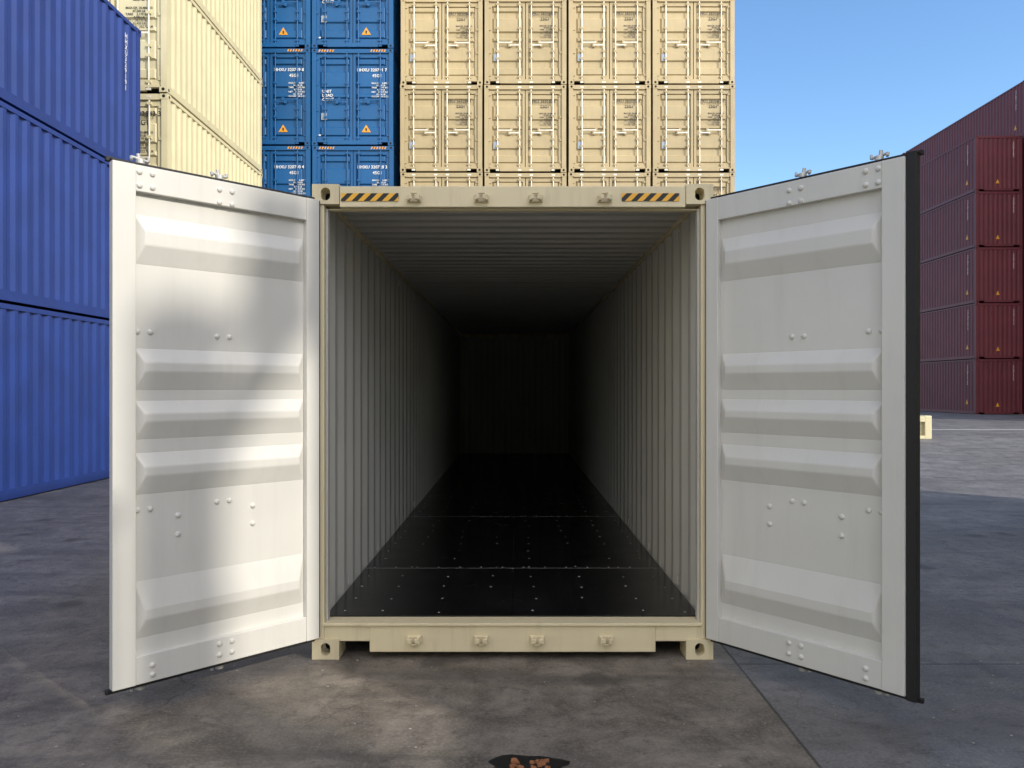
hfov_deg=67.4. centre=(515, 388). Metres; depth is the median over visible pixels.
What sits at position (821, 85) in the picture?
sky
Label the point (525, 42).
shipping container
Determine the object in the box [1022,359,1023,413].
shipping container
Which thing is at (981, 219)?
shipping container
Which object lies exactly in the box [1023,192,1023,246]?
shipping container
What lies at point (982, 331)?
shipping container
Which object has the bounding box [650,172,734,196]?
shipping container
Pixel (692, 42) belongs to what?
shipping container
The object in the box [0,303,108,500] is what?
shipping container
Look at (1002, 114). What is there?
shipping container
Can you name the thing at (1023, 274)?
shipping container
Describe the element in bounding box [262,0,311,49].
shipping container
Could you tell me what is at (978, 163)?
shipping container
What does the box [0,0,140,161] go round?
shipping container
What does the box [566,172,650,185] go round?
shipping container
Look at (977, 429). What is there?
painted ground line
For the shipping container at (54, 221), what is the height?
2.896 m
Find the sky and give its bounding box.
[735,0,1023,191]
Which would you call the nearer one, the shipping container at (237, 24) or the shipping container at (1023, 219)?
the shipping container at (237, 24)
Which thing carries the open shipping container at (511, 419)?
on the ground
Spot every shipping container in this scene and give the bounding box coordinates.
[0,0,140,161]
[0,100,108,320]
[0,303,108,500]
[105,149,923,703]
[108,0,261,172]
[140,93,261,186]
[193,0,261,81]
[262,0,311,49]
[262,48,311,146]
[262,146,311,196]
[312,0,400,69]
[312,48,400,157]
[312,146,400,185]
[400,84,484,185]
[400,172,483,185]
[401,0,484,97]
[483,0,484,21]
[484,0,566,84]
[484,85,565,173]
[485,173,566,185]
[566,0,650,98]
[566,85,650,180]
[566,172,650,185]
[650,84,734,176]
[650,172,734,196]
[651,0,734,88]
[906,80,1023,165]
[920,135,1021,214]
[920,191,1022,263]
[920,247,1022,312]
[920,303,1022,362]
[920,359,1021,413]
[1022,136,1023,191]
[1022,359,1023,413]
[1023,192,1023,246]
[1023,247,1023,302]
[1023,303,1023,358]
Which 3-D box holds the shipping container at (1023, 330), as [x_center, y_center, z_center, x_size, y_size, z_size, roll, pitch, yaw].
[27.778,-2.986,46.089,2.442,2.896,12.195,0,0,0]
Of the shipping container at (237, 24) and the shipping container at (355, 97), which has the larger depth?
the shipping container at (355, 97)
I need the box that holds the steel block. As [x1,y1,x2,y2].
[920,415,931,438]
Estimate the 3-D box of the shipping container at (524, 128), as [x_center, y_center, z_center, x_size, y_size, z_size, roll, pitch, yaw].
[0.303,-7.710,25.833,2.441,2.591,6.061,0,0,0]
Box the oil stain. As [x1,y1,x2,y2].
[488,754,569,767]
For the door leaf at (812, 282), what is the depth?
4.14 m
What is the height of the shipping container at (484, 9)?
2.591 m
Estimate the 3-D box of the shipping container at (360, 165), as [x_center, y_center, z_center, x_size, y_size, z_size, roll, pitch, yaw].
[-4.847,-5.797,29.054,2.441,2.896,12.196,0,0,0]
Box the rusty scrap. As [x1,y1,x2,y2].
[509,758,550,767]
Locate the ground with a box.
[0,411,1023,767]
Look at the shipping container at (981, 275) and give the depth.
40.36 m
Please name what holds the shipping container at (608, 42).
on the shipping container at (608, 128)
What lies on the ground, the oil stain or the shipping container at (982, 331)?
the oil stain
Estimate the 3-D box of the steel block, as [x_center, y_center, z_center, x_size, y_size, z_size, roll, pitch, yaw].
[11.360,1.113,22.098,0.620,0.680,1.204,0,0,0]
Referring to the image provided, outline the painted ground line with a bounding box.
[932,429,1023,429]
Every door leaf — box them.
[105,153,319,695]
[705,149,923,703]
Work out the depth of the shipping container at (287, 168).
22.99 m
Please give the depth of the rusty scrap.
3.36 m
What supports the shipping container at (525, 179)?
on the shipping container
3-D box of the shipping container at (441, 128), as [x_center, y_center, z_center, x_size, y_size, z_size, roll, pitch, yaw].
[-2.192,-7.710,25.811,2.441,2.591,6.061,0,0,0]
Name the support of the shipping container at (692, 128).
on the shipping container at (723, 183)
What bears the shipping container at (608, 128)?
on the shipping container at (608, 179)
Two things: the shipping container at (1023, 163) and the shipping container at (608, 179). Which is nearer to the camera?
the shipping container at (608, 179)
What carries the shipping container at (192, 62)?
on the shipping container at (174, 135)
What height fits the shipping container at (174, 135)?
2.591 m
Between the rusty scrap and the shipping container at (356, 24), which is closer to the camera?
the rusty scrap
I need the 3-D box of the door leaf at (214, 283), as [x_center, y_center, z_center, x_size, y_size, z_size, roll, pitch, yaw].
[-1.634,0.173,4.295,1.210,2.793,0.129,0,0,-45]
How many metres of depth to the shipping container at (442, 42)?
22.87 m
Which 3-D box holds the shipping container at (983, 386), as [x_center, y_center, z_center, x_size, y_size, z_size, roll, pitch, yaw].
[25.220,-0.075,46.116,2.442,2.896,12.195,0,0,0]
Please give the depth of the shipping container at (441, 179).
22.84 m
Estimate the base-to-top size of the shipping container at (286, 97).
2.896 m

